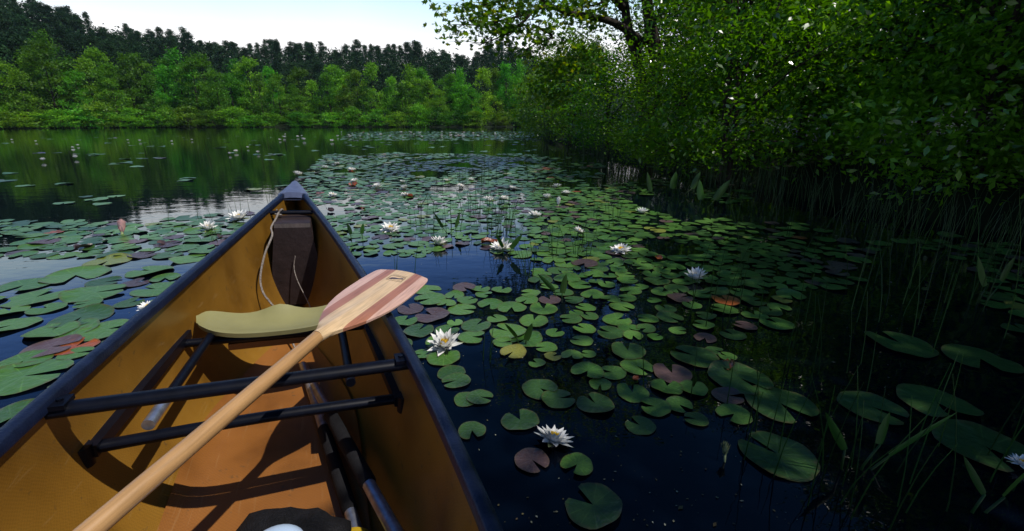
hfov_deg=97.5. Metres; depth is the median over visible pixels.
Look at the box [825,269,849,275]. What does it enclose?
lily pad
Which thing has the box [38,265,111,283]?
lily pad
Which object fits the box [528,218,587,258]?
rush clump
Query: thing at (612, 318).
lily pad
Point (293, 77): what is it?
broadleaf tree
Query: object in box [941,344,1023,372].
lily pad
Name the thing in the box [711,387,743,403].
lily pad
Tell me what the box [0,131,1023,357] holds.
distant lily pads
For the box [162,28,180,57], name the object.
pine tree
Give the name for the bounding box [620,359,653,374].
lily pad
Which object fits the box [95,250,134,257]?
lily pad
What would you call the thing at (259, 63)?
pine tree
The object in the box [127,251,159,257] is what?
lily pad
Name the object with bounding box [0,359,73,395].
lily pad
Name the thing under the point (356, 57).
pine tree
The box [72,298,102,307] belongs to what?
lily pad
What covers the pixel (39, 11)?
pine tree
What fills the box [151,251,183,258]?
lily pad
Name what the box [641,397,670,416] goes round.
lily pad
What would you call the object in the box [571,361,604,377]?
lily pad
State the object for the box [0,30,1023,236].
ground
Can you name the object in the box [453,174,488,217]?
rush clump
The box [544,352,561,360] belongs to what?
lily pad
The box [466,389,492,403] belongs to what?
lily pad
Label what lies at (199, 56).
broadleaf tree
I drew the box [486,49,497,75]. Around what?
pine tree
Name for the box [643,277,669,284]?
lily pad
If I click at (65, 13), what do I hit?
pine tree
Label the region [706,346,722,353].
lily pad
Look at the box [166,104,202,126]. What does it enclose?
shore bush
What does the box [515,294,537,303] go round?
lily pad
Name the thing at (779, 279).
lily pad
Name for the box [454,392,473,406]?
lily pad
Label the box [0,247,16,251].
lily pad
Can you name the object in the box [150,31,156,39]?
pine tree
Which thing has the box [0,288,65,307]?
lily pad
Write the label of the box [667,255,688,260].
lily pad
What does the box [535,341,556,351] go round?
lily pad
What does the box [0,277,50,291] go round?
lily pad
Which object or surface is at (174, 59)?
pine tree
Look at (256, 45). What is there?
pine tree
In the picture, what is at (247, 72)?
pine tree
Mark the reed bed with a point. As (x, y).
(746, 183)
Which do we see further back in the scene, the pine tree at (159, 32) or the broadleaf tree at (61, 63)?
the pine tree at (159, 32)
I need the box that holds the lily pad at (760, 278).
[750,276,773,282]
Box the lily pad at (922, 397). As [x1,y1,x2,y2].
[896,383,984,416]
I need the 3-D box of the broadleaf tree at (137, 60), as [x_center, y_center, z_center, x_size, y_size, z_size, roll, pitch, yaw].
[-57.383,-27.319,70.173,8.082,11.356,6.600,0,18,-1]
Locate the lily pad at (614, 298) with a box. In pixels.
[600,295,620,302]
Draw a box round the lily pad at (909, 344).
[864,331,938,357]
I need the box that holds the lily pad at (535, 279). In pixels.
[528,274,552,282]
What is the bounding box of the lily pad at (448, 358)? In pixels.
[426,350,459,365]
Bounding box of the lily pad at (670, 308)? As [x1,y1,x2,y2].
[655,305,676,312]
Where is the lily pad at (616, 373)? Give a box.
[602,365,626,379]
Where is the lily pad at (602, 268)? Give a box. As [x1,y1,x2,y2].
[587,265,608,271]
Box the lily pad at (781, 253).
[767,250,789,256]
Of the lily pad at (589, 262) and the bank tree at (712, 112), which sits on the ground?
the bank tree at (712, 112)
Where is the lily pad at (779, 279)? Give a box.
[773,276,800,283]
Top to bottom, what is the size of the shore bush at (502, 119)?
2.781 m
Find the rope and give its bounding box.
[259,209,295,346]
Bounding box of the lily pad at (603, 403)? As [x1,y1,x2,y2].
[576,392,614,412]
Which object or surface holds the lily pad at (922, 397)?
on the water
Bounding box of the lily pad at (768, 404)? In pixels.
[744,385,818,423]
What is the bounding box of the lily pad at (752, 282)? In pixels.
[743,279,770,288]
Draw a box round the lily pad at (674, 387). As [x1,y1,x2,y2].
[650,378,682,393]
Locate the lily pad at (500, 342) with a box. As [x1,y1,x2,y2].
[493,337,511,346]
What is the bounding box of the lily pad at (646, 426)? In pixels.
[625,416,655,434]
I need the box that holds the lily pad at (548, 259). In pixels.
[542,256,565,262]
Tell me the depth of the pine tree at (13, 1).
111.66 m
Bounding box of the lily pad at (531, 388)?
[522,379,557,399]
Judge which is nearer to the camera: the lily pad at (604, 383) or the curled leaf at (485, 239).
the lily pad at (604, 383)
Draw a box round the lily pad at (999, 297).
[979,291,1016,300]
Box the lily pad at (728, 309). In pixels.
[710,303,738,313]
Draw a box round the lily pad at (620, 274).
[615,272,634,276]
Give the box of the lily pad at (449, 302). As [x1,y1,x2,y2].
[437,299,455,305]
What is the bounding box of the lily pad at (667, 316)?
[656,311,683,321]
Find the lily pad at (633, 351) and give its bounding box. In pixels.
[611,342,645,359]
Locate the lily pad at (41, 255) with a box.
[29,252,59,258]
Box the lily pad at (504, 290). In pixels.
[491,286,511,292]
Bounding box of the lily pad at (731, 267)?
[719,265,741,270]
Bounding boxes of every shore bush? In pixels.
[0,110,42,128]
[5,111,47,127]
[13,113,61,127]
[43,107,82,127]
[56,107,113,127]
[73,100,120,127]
[105,106,156,127]
[126,111,176,127]
[145,106,181,127]
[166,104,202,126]
[186,109,222,126]
[208,106,253,126]
[223,115,269,126]
[249,112,288,125]
[281,111,308,126]
[292,112,320,126]
[314,112,355,126]
[335,106,366,126]
[354,108,392,126]
[381,111,409,126]
[405,102,434,126]
[415,106,454,125]
[435,110,467,126]
[457,110,492,126]
[492,110,512,125]
[513,115,532,126]
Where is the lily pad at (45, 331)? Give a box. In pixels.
[20,321,80,336]
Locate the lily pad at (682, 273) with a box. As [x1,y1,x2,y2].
[679,270,690,275]
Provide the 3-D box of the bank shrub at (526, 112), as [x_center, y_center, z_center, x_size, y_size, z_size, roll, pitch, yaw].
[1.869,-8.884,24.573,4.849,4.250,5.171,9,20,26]
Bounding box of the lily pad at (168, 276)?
[149,273,180,281]
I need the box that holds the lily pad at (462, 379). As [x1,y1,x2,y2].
[442,372,470,387]
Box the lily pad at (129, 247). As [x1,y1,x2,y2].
[109,245,141,250]
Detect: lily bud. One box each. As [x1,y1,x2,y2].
[117,219,125,233]
[721,441,729,461]
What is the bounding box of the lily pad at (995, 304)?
[977,299,1011,308]
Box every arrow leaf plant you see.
[347,223,351,239]
[360,224,364,238]
[434,212,459,233]
[496,234,521,255]
[505,324,532,343]
[538,274,566,297]
[646,171,700,195]
[697,179,730,207]
[826,412,956,469]
[963,455,1023,513]
[977,257,1014,303]
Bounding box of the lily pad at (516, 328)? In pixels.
[490,323,526,337]
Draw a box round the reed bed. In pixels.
[542,127,1023,293]
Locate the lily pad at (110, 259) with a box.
[81,253,132,265]
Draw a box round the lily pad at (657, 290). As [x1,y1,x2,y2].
[651,287,672,295]
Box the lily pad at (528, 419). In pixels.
[501,409,539,429]
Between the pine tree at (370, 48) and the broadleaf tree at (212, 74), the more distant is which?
the pine tree at (370, 48)
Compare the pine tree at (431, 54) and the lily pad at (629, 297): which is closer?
the lily pad at (629, 297)
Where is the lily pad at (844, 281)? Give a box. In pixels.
[831,278,854,284]
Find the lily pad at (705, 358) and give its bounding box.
[670,345,719,367]
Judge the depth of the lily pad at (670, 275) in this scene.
2.70 m
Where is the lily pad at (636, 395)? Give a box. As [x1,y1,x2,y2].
[617,383,649,402]
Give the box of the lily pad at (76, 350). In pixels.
[55,346,94,359]
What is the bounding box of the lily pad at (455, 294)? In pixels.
[445,290,463,297]
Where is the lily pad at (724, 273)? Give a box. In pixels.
[717,270,740,278]
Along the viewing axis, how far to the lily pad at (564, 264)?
2.90 m
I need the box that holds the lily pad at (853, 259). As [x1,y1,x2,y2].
[844,256,871,262]
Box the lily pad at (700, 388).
[680,380,707,395]
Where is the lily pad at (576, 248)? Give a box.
[566,246,584,251]
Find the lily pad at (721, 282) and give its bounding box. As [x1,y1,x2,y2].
[705,279,726,284]
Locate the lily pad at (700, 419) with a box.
[684,412,708,425]
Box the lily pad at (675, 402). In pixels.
[665,396,692,412]
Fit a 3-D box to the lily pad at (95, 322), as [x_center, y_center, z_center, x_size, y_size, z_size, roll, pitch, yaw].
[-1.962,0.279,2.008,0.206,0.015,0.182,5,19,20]
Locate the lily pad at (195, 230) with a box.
[183,227,205,233]
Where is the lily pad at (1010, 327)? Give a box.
[1000,323,1023,332]
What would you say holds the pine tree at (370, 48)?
on the ground
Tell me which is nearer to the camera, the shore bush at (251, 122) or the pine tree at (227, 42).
the shore bush at (251, 122)
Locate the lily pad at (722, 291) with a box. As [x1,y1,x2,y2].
[704,287,728,294]
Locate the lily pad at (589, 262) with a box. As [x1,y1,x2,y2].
[571,259,597,266]
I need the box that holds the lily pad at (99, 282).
[84,276,121,286]
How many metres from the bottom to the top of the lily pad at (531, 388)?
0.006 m
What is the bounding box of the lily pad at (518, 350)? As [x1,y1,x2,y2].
[500,344,525,357]
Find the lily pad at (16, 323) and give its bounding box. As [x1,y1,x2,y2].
[0,316,42,330]
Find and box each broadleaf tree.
[0,57,34,122]
[0,69,52,121]
[0,71,15,117]
[5,39,84,117]
[5,52,58,119]
[14,28,85,122]
[52,68,102,122]
[66,43,135,117]
[69,56,112,122]
[88,62,139,121]
[108,51,154,121]
[109,52,171,120]
[136,73,170,122]
[144,57,197,121]
[151,65,180,122]
[152,46,205,121]
[172,55,219,124]
[186,51,220,123]
[197,68,232,121]
[213,73,252,123]
[214,58,258,120]
[229,55,274,123]
[249,75,272,120]
[254,63,286,120]
[259,73,291,123]
[280,83,306,123]
[281,66,313,117]
[304,80,328,122]
[309,69,344,123]
[316,64,356,118]
[333,83,361,122]
[344,69,371,123]
[357,61,386,119]
[381,74,404,122]
[390,83,417,123]
[396,63,428,121]
[406,66,441,120]
[418,79,437,121]
[427,88,449,123]
[435,73,467,123]
[445,66,475,119]
[455,88,483,124]
[470,66,503,123]
[484,66,506,121]
[490,61,517,122]
[506,58,528,120]
[517,73,540,117]
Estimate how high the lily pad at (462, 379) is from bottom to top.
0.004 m
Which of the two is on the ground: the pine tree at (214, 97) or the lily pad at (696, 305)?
the pine tree at (214, 97)
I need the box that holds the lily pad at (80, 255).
[75,252,101,257]
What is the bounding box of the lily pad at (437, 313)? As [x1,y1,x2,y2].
[415,307,449,322]
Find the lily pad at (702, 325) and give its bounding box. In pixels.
[692,320,714,328]
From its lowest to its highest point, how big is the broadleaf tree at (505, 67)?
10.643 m
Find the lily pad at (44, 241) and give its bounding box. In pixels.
[29,238,61,243]
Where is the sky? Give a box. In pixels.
[5,0,923,86]
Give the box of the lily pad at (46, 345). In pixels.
[19,334,82,357]
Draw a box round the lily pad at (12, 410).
[0,398,34,423]
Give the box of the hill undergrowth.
[0,0,563,122]
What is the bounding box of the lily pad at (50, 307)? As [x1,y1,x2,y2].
[24,302,67,314]
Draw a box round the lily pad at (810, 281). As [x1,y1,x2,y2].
[804,279,825,285]
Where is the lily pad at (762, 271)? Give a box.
[755,269,775,275]
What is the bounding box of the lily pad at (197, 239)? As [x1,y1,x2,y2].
[182,236,215,241]
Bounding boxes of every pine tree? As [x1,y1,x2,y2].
[0,7,19,54]
[0,31,50,112]
[0,35,30,114]
[5,0,29,17]
[7,13,38,65]
[19,0,42,25]
[19,1,41,31]
[25,38,73,107]
[28,1,69,39]
[34,21,61,75]
[39,4,72,44]
[50,26,82,72]
[53,10,72,39]
[58,48,107,120]
[59,11,74,37]
[60,5,80,27]
[67,13,100,48]
[70,31,87,65]
[76,35,104,62]
[80,10,100,45]
[82,57,113,102]
[91,26,122,51]
[97,40,125,85]
[104,59,126,99]
[108,32,124,50]
[117,44,135,70]
[120,22,129,35]
[122,27,133,48]
[125,33,141,52]
[129,30,152,59]
[130,45,154,76]
[135,68,158,120]
[141,34,151,57]
[145,39,165,64]
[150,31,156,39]
[152,49,164,68]
[154,26,165,37]
[158,37,170,51]
[161,52,183,84]
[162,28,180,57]
[165,35,184,61]
[176,25,195,53]
[180,31,202,58]
[197,39,208,55]
[203,42,224,61]
[209,79,230,120]
[211,43,228,64]
[212,55,226,83]
[221,40,232,57]
[224,57,234,90]
[226,84,249,122]
[228,42,244,61]
[239,47,250,57]
[242,57,255,85]
[250,53,261,72]
[251,80,275,112]
[253,60,266,82]
[254,42,262,63]
[258,48,270,68]
[261,39,281,64]
[271,60,284,85]
[272,38,283,69]
[280,81,296,120]
[284,40,299,66]
[284,63,304,93]
[292,43,303,64]
[298,62,313,79]
[299,82,324,118]
[301,42,319,70]
[307,62,327,91]
[308,42,318,65]
[317,41,329,67]
[331,49,341,64]
[333,63,344,92]
[337,51,347,70]
[340,44,350,67]
[344,64,366,98]
[346,83,366,117]
[347,51,357,66]
[350,39,368,67]
[351,52,363,68]
[360,66,377,89]
[362,45,368,69]
[367,43,374,60]
[367,45,385,66]
[368,85,395,119]
[374,66,387,89]
[381,47,393,67]
[384,68,400,93]
[385,49,400,74]
[392,43,402,70]
[396,42,413,71]
[397,45,403,67]
[409,40,425,69]
[413,42,425,68]
[415,86,443,121]
[422,66,430,88]
[428,50,437,70]
[429,66,446,89]
[437,55,453,72]
[444,53,452,70]
[450,53,465,72]
[458,53,469,77]
[467,70,477,88]
[470,51,480,68]
[477,54,488,66]
[479,45,489,64]
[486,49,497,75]
[494,43,503,68]
[504,40,514,66]
[513,48,525,75]
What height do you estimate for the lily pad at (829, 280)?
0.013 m
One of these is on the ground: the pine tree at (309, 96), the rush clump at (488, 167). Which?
the pine tree at (309, 96)
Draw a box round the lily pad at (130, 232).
[118,230,144,235]
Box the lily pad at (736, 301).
[711,295,739,304]
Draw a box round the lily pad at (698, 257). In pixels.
[687,254,711,260]
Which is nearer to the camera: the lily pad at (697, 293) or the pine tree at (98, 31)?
the lily pad at (697, 293)
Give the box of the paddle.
[72,269,427,530]
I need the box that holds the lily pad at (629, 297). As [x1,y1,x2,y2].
[618,294,636,300]
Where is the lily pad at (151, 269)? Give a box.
[124,265,173,276]
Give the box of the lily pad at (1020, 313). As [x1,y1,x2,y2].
[1008,310,1023,317]
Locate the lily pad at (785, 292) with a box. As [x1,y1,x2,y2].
[776,288,806,299]
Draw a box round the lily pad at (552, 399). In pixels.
[541,389,574,407]
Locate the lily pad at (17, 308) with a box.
[0,305,30,314]
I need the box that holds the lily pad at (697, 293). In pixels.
[688,290,711,297]
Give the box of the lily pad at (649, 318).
[637,314,658,322]
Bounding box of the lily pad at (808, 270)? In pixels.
[798,267,821,272]
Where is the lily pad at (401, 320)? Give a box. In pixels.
[395,316,417,324]
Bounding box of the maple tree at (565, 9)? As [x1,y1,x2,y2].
[422,0,755,161]
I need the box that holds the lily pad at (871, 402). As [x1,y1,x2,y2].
[837,391,908,424]
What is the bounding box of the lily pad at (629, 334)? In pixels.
[623,330,642,338]
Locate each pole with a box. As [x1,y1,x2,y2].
[299,361,403,530]
[299,362,361,526]
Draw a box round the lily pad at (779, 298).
[771,295,792,302]
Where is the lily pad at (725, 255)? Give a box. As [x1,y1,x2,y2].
[716,253,737,258]
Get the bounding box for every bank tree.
[516,58,632,129]
[595,0,748,123]
[598,0,835,138]
[638,1,864,137]
[699,0,1006,142]
[715,0,990,143]
[759,0,1018,140]
[820,0,1023,148]
[917,1,1023,136]
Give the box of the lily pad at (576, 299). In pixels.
[564,296,583,303]
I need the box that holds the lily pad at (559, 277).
[553,272,580,281]
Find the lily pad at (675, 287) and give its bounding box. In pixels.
[664,284,688,292]
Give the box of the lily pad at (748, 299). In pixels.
[740,295,766,305]
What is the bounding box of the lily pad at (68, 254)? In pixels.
[46,252,80,258]
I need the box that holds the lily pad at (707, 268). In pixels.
[700,265,721,271]
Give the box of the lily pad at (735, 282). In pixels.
[720,278,746,285]
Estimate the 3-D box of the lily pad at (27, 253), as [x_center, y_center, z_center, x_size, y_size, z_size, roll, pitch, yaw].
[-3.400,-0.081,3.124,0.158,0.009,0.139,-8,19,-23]
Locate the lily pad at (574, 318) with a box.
[560,314,581,322]
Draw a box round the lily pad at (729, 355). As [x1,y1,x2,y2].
[718,352,737,359]
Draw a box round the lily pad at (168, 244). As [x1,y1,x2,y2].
[153,240,181,246]
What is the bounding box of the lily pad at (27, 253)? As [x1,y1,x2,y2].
[7,250,38,256]
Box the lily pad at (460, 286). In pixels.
[453,282,475,290]
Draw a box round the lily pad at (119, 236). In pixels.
[101,235,132,239]
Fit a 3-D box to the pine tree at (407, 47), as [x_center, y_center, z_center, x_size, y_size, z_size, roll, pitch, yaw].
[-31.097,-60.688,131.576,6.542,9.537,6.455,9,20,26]
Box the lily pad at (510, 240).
[501,238,513,242]
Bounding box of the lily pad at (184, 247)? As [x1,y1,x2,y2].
[164,244,199,250]
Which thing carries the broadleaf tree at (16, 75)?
on the ground
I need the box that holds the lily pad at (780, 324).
[759,317,794,329]
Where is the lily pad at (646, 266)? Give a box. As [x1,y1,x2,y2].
[632,263,653,269]
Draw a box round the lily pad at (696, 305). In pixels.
[682,301,701,308]
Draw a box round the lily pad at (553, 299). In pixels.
[539,295,560,303]
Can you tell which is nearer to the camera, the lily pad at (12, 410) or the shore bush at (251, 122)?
the lily pad at (12, 410)
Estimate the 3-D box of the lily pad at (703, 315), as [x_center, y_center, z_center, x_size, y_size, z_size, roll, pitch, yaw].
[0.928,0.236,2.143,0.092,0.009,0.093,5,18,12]
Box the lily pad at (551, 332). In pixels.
[546,328,564,336]
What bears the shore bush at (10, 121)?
on the ground
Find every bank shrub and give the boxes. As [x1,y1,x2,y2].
[493,64,574,137]
[496,28,634,144]
[518,39,696,153]
[580,36,812,173]
[601,0,996,185]
[674,0,1012,154]
[780,0,1023,211]
[810,0,1023,198]
[811,0,1023,164]
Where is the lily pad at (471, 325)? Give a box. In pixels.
[461,318,490,331]
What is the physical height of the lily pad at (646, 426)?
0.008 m
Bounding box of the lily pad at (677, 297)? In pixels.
[667,293,692,301]
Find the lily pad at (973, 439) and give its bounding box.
[932,419,1023,471]
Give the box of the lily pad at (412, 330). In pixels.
[403,323,433,336]
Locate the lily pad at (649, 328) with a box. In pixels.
[636,323,655,332]
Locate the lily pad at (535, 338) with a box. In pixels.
[510,331,542,346]
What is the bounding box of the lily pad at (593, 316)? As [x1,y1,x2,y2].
[580,312,598,319]
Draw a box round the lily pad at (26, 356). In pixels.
[0,350,53,366]
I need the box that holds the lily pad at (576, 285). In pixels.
[568,280,590,288]
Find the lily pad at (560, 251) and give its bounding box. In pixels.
[550,248,569,253]
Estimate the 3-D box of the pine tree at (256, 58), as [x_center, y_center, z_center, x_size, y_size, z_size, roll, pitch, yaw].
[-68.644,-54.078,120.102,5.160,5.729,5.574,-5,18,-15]
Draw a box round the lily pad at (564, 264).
[554,261,576,267]
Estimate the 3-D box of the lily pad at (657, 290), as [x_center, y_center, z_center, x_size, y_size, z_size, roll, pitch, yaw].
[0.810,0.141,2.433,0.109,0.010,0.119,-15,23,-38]
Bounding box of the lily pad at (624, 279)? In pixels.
[617,276,637,283]
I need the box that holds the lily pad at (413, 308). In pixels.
[397,303,423,313]
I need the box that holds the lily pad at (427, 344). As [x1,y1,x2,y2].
[425,336,433,346]
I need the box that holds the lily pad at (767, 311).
[759,306,782,315]
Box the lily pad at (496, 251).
[490,248,513,253]
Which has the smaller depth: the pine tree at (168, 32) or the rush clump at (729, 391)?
the rush clump at (729, 391)
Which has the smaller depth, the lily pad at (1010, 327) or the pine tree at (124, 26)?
the lily pad at (1010, 327)
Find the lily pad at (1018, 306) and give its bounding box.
[1003,300,1023,310]
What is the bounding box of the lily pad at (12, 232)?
[1,230,32,234]
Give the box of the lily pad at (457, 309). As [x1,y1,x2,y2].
[448,304,475,314]
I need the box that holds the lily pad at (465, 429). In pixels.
[458,421,485,438]
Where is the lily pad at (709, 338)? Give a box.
[694,332,716,342]
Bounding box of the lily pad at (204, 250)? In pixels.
[188,247,215,252]
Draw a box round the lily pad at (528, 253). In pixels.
[507,250,531,257]
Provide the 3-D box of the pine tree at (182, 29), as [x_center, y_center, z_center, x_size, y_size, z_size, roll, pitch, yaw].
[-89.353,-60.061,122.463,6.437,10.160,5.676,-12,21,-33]
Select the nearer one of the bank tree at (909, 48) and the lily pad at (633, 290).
the lily pad at (633, 290)
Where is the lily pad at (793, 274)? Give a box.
[785,272,810,277]
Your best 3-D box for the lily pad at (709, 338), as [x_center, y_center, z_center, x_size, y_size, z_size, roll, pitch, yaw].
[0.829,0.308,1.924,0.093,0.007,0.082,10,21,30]
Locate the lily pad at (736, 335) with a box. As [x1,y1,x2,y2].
[719,329,746,339]
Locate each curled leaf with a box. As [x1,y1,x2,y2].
[73,243,93,248]
[481,237,497,242]
[723,358,734,369]
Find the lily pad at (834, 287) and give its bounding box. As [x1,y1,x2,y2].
[820,282,847,289]
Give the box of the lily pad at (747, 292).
[729,288,754,296]
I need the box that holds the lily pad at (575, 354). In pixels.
[561,349,582,358]
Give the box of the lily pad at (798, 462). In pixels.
[738,431,819,481]
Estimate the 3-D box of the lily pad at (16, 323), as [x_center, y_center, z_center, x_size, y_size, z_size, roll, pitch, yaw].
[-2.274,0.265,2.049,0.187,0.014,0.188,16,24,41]
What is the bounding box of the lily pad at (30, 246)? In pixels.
[17,243,52,249]
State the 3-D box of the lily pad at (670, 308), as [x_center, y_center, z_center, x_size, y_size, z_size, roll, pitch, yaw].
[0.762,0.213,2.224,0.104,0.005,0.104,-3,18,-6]
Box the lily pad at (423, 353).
[415,349,431,357]
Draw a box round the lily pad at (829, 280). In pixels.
[812,277,839,283]
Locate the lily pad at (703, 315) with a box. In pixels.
[696,312,716,319]
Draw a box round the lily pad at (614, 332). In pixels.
[597,326,623,338]
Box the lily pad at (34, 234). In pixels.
[23,233,49,236]
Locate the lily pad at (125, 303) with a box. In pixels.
[113,297,144,307]
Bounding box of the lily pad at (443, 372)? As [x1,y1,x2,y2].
[437,365,465,379]
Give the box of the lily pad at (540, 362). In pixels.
[528,358,545,366]
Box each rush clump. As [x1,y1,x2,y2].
[168,184,249,221]
[209,218,220,241]
[394,241,418,269]
[408,194,433,223]
[433,201,464,233]
[435,165,481,188]
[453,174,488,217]
[465,150,527,183]
[482,193,506,234]
[483,324,493,362]
[497,186,519,232]
[515,237,536,278]
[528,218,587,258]
[558,223,596,258]
[593,189,660,226]
[641,333,785,449]
[689,241,817,325]
[729,197,962,351]
[743,363,952,506]
[778,365,957,530]
[786,269,876,391]
[874,183,1023,337]
[909,350,1023,511]
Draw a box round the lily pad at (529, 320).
[519,314,547,326]
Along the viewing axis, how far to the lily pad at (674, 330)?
2.00 m
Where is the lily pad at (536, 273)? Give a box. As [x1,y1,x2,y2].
[532,270,551,276]
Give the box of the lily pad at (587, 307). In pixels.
[575,303,595,310]
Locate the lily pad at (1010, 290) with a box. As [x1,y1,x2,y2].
[993,286,1023,294]
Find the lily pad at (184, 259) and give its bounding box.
[169,254,205,263]
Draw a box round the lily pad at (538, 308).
[530,302,557,313]
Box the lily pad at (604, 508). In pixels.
[565,483,622,529]
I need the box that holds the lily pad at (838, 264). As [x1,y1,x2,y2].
[827,260,856,269]
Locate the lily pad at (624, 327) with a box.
[618,324,639,330]
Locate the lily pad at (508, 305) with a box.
[498,301,526,311]
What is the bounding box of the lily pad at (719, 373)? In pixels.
[708,360,773,394]
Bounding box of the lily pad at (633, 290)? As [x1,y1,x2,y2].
[620,286,641,293]
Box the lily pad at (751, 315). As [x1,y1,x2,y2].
[741,311,768,318]
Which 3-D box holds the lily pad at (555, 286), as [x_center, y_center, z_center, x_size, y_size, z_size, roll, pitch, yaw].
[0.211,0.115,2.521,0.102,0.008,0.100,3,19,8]
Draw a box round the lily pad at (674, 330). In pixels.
[668,326,685,333]
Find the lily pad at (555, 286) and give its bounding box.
[540,283,558,288]
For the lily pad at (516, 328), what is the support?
on the water
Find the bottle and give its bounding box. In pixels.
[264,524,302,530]
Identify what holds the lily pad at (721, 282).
on the water
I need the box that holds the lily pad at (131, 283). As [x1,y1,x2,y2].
[121,278,149,286]
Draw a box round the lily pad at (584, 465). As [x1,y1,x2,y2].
[560,452,592,475]
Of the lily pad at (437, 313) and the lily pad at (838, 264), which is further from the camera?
the lily pad at (838, 264)
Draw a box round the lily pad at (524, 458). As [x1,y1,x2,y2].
[514,448,548,472]
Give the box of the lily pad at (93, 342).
[54,337,100,354]
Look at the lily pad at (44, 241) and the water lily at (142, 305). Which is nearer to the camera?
the water lily at (142, 305)
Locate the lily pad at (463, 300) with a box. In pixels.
[457,296,477,303]
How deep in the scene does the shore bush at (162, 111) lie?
64.18 m
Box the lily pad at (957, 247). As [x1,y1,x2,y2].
[944,244,969,250]
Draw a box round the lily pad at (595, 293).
[580,289,603,298]
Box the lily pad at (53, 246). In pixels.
[38,243,66,248]
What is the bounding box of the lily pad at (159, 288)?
[129,281,174,296]
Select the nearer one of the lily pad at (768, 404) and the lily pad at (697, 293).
the lily pad at (768, 404)
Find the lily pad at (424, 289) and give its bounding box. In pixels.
[417,285,440,293]
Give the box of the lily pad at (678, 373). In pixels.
[653,363,691,382]
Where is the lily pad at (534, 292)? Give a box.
[521,289,540,296]
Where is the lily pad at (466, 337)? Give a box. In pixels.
[458,331,483,342]
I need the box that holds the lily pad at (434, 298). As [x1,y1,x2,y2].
[414,292,445,304]
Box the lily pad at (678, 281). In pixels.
[672,278,692,284]
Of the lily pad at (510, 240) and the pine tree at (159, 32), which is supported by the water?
the lily pad at (510, 240)
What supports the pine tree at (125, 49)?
on the ground
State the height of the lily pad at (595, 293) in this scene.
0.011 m
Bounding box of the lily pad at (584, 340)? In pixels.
[570,336,592,345]
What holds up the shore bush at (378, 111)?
on the ground
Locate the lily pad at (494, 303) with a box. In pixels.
[477,298,502,308]
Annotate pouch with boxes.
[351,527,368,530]
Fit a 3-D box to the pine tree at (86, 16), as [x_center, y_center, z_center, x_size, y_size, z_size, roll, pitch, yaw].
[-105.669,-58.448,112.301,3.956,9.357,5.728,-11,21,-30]
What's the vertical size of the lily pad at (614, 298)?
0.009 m
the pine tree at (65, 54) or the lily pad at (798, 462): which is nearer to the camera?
the lily pad at (798, 462)
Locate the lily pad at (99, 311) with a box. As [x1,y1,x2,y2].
[46,303,114,327]
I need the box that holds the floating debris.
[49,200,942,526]
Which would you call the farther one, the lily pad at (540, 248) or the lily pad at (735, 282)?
the lily pad at (540, 248)
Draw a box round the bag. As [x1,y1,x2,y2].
[236,507,351,530]
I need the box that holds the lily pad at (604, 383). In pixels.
[589,378,611,389]
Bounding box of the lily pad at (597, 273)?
[584,270,603,276]
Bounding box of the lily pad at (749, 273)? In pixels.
[732,269,760,276]
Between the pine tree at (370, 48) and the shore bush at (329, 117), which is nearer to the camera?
the shore bush at (329, 117)
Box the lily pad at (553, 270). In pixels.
[547,267,567,273]
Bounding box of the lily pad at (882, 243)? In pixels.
[865,240,891,245]
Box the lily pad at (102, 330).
[75,319,128,340]
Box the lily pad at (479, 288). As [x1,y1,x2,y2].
[473,286,489,291]
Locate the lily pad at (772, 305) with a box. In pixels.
[767,302,791,310]
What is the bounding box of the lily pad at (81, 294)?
[58,284,126,302]
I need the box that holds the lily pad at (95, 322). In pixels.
[52,318,99,338]
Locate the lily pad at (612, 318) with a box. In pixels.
[602,312,631,325]
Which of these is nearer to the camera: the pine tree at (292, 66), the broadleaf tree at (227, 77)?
the broadleaf tree at (227, 77)
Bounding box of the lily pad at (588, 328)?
[573,323,595,332]
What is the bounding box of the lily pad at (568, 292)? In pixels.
[553,289,573,295]
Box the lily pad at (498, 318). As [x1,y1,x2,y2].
[487,314,506,321]
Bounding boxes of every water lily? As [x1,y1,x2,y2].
[136,301,149,310]
[199,221,217,231]
[226,210,248,222]
[373,183,381,188]
[380,222,399,232]
[400,184,409,189]
[425,328,462,355]
[431,236,447,245]
[484,196,493,204]
[489,237,511,251]
[527,211,540,217]
[534,424,573,447]
[574,226,582,237]
[611,243,631,253]
[635,207,647,213]
[684,266,709,282]
[1005,453,1023,468]
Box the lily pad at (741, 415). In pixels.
[715,403,752,424]
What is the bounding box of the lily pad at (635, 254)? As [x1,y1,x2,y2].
[621,252,644,257]
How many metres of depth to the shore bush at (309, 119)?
68.25 m
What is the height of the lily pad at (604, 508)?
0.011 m
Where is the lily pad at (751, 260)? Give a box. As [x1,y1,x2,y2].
[736,258,759,262]
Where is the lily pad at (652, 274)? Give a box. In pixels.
[642,270,661,276]
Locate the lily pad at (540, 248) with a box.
[527,246,550,251]
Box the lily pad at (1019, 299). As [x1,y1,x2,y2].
[1012,296,1023,302]
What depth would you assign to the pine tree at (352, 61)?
130.13 m
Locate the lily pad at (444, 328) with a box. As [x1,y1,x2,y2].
[435,324,458,333]
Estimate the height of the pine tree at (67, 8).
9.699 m
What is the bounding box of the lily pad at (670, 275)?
[662,272,680,278]
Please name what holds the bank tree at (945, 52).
on the ground
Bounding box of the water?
[0,127,1023,530]
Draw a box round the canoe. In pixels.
[0,181,503,530]
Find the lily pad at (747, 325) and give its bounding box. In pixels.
[734,321,757,329]
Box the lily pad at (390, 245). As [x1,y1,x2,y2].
[382,243,403,248]
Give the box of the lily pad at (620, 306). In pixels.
[609,302,634,310]
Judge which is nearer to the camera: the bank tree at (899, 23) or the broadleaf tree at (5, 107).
the bank tree at (899, 23)
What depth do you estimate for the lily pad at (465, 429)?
1.35 m
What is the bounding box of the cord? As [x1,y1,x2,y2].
[293,256,310,307]

